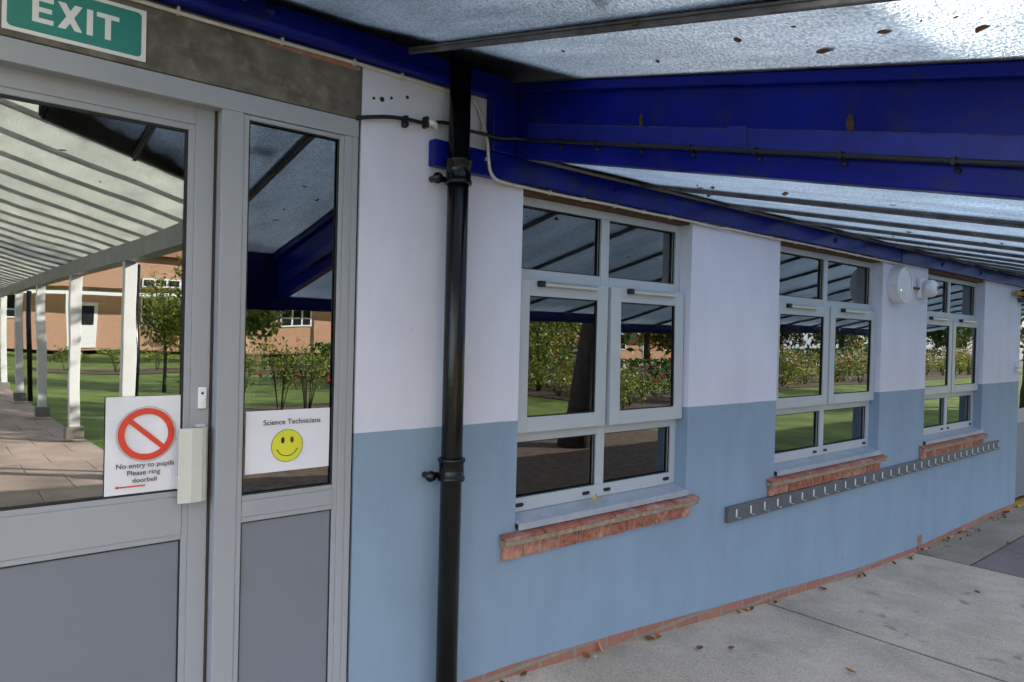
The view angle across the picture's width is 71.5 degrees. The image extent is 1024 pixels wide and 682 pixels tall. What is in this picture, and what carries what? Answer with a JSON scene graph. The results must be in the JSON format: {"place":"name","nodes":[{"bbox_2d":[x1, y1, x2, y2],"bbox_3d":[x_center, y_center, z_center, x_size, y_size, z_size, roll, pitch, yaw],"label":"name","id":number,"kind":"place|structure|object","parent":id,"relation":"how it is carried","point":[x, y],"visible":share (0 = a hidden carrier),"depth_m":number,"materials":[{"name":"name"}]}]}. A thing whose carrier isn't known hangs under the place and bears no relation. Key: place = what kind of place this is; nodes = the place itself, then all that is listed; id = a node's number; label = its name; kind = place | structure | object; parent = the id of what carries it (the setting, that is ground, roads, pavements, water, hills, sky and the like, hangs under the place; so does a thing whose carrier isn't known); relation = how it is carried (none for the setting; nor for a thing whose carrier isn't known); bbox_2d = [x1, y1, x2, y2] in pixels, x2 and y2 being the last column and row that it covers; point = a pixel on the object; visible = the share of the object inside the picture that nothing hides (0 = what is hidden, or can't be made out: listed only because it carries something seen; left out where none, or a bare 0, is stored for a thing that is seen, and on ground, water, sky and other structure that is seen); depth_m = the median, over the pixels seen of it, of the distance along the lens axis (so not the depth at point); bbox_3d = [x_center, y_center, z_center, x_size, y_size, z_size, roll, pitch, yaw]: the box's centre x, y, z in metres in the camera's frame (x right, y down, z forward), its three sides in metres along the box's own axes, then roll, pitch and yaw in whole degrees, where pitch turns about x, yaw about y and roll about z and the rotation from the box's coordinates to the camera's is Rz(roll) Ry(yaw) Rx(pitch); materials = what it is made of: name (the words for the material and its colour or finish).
{"place":"outdoors","nodes":[
{"label":"outdoors","id":0,"kind":"place"},
{"bbox_2d":[494,496,1023,681],"bbox_3d":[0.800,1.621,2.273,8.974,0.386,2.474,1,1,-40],"label":"concrete path","id":1,"kind":"structure","parent":0,"point":[937,608],"depth_m":3.99,"materials":[{"name":"grey concrete"}]},
{"bbox_2d":[582,652,589,657],"bbox_3d":[0.354,1.509,3.414,0.042,0.026,0.028,25,37,32],"label":"fallen leaf","id":2,"kind":"object","parent":1,"relation":"on","point":[586,654],"visible":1,"depth_m":3.42,"materials":[{"name":"orange plant"}]},
{"bbox_2d":[644,635,654,639],"bbox_3d":[0.721,1.557,3.727,0.056,0.008,0.030,3,26,22],"label":"fallen leaf","id":3,"kind":"object","parent":1,"relation":"on","point":[648,637],"visible":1,"depth_m":3.73,"materials":[{"name":"brown plant"}]},
{"bbox_2d":[915,505,1023,564],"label":"path margin","id":4,"kind":"object","parent":1,"relation":"on","point":[990,537],"visible":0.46,"depth_m":6.54,"materials":[{"name":"grey concrete"}]},
{"bbox_2d":[971,536,1023,577],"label":"paved path","id":5,"kind":"structure","parent":0,"point":[1009,559],"depth_m":5.92,"materials":[{"name":"grey concrete"}]},
{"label":"lawn","id":6,"kind":"structure","parent":0,"visible":0},
{"bbox_2d":[0,0,1023,681],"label":"school building","id":7,"kind":"structure","parent":6,"relation":"on","point":[238,224],"depth_m":2.72,"materials":[{"name":"paint"}]},
{"bbox_2d":[1,0,146,61],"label":"exit sign","id":8,"kind":"object","parent":7,"relation":"attached to","point":[111,27],"visible":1,"depth_m":2.04,"materials":[{"name":"green plastic"}]},
{"bbox_2d":[0,35,359,681],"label":"entrance door","id":9,"kind":"structure","parent":7,"relation":"in","point":[161,234],"depth_m":2.27,"materials":[{"name":"grey glass"}]},
{"bbox_2d":[104,395,180,496],"bbox_3d":[-1.152,0.326,2.229,0.219,0.306,0.006,1,1,-40],"label":"no entry notice","id":10,"kind":"object","parent":9,"relation":"attached to","point":[141,436],"visible":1,"depth_m":2.22,"materials":[{"name":"paper"}]},
{"bbox_2d":[245,408,329,474],"bbox_3d":[-0.780,0.346,2.488,0.304,0.213,0.006,1,1,-40],"label":"technicians notice","id":11,"kind":"object","parent":9,"relation":"attached to","point":[282,440],"visible":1,"depth_m":2.48,"materials":[{"name":"white paper"}]},
{"bbox_2d":[197,387,206,408],"bbox_3d":[-1.012,0.186,2.323,0.026,0.070,0.017,1,1,-40],"label":"doorbell","id":12,"kind":"object","parent":7,"relation":"attached to","point":[202,394],"visible":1,"depth_m":2.32,"materials":[{"name":"white plastic"}]},
{"bbox_2d":[422,60,472,681],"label":"drainpipe","id":13,"kind":"object","parent":7,"relation":"attached to","point":[451,459],"visible":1,"depth_m":2.78,"materials":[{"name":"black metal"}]},
{"bbox_2d":[152,0,1023,287],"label":"glazed canopy","id":14,"kind":"object","parent":7,"relation":"attached to","point":[940,80],"visible":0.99,"depth_m":2.21,"materials":[{"name":"blue paint"}]},
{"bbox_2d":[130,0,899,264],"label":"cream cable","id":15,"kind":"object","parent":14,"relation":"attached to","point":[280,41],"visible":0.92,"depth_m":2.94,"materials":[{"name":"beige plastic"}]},
{"bbox_2d":[356,115,1023,173],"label":"black cable","id":16,"kind":"object","parent":14,"relation":"attached to","point":[426,122],"visible":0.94,"depth_m":2.18,"materials":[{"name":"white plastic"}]},
{"bbox_2d":[734,37,741,42],"bbox_3d":[0.590,-0.788,1.863,0.019,0.005,0.035,6,0,41],"label":"fallen leaf","id":17,"kind":"object","parent":14,"relation":"on","point":[738,40],"visible":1,"depth_m":1.86,"materials":[{"name":"brown plant"}]},
{"bbox_2d":[816,50,829,53],"bbox_3d":[0.809,-0.750,1.836,0.029,0.012,0.048,-1,4,-41],"label":"fallen leaf","id":18,"kind":"object","parent":14,"relation":"on","point":[821,51],"visible":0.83,"depth_m":1.84,"materials":[{"name":"brown plant"}]},
{"bbox_2d":[877,30,890,33],"bbox_3d":[0.846,-0.700,1.612,0.033,0.008,0.020,3,3,44],"label":"fallen leaf","id":19,"kind":"object","parent":14,"relation":"on","point":[882,31],"visible":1,"depth_m":1.61,"materials":[{"name":"brown plant"}]},
{"bbox_2d":[975,25,988,32],"bbox_3d":[0.984,-0.654,1.491,0.024,0.006,0.044,3,4,4],"label":"fallen leaf","id":20,"kind":"object","parent":14,"relation":"on","point":[980,28],"visible":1,"depth_m":1.48,"materials":[{"name":"brown plant"}]},
{"bbox_2d":[592,494,598,501],"bbox_3d":[0.413,0.779,3.517,0.032,0.008,0.060,-14,28,2],"label":"fallen leaf","id":21,"kind":"object","parent":7,"relation":"on","point":[595,498],"visible":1,"depth_m":3.52,"materials":[{"name":"beige plant"}]},
{"bbox_2d":[499,189,699,560],"bbox_3d":[0.452,0.140,3.603,1.414,1.653,0.251,1,1,-40],"label":"window","id":22,"kind":"structure","parent":7,"relation":"in","point":[602,307],"depth_m":3.55,"materials":[{"name":"white glass"}]},
{"bbox_2d":[767,241,887,495],"bbox_3d":[2.237,0.170,5.116,1.714,1.653,0.250,1,1,-40],"label":"window","id":23,"kind":"structure","parent":7,"relation":"in","point":[827,320],"depth_m":5.08,"materials":[{"name":"white glass"}]},
{"bbox_2d":[725,440,1000,522],"bbox_3d":[3.187,1.057,5.811,5.000,0.108,0.058,1,1,-40],"label":"coat hook rail","id":24,"kind":"object","parent":7,"relation":"attached to","point":[744,510],"visible":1,"depth_m":5.13,"materials":[{"name":"metal"}]},
{"bbox_2d":[887,264,912,302],"bbox_3d":[3.125,-0.461,5.690,0.371,0.323,0.092,1,1,-40],"label":"bulkhead light","id":25,"kind":"object","parent":7,"relation":"attached to","point":[899,284],"visible":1,"depth_m":5.60,"materials":[{"name":"white plastic"}]},
{"bbox_2d":[913,278,938,298],"bbox_3d":[3.393,-0.444,5.890,0.480,0.170,0.134,1,1,-40],"label":"alarm sounder","id":26,"kind":"object","parent":7,"relation":"attached to","point":[926,288],"visible":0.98,"depth_m":5.95,"materials":[{"name":"white plastic"}]},
{"bbox_2d":[919,269,987,458],"bbox_3d":[4.091,0.201,6.686,1.654,1.653,0.249,1,1,-40],"label":"window","id":27,"kind":"structure","parent":7,"relation":"in","point":[952,332],"depth_m":6.69,"materials":[{"name":"white glass"}]},
{"bbox_2d":[1014,289,1023,302],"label":"security lamp","id":28,"kind":"object","parent":7,"relation":"attached to","point":[1020,293],"visible":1,"depth_m":7.73,"materials":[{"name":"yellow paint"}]},
{"bbox_2d":[1015,361,1022,371],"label":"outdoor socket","id":29,"kind":"object","parent":7,"relation":"attached to","point":[1018,363],"visible":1,"depth_m":7.78,"materials":[{"name":"white plastic"}]},
{"bbox_2d":[1014,297,1023,507],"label":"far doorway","id":30,"kind":"structure","parent":7,"relation":"in","point":[1019,485],"depth_m":8.14,"materials":[{"name":"grey glass"}]}
]}

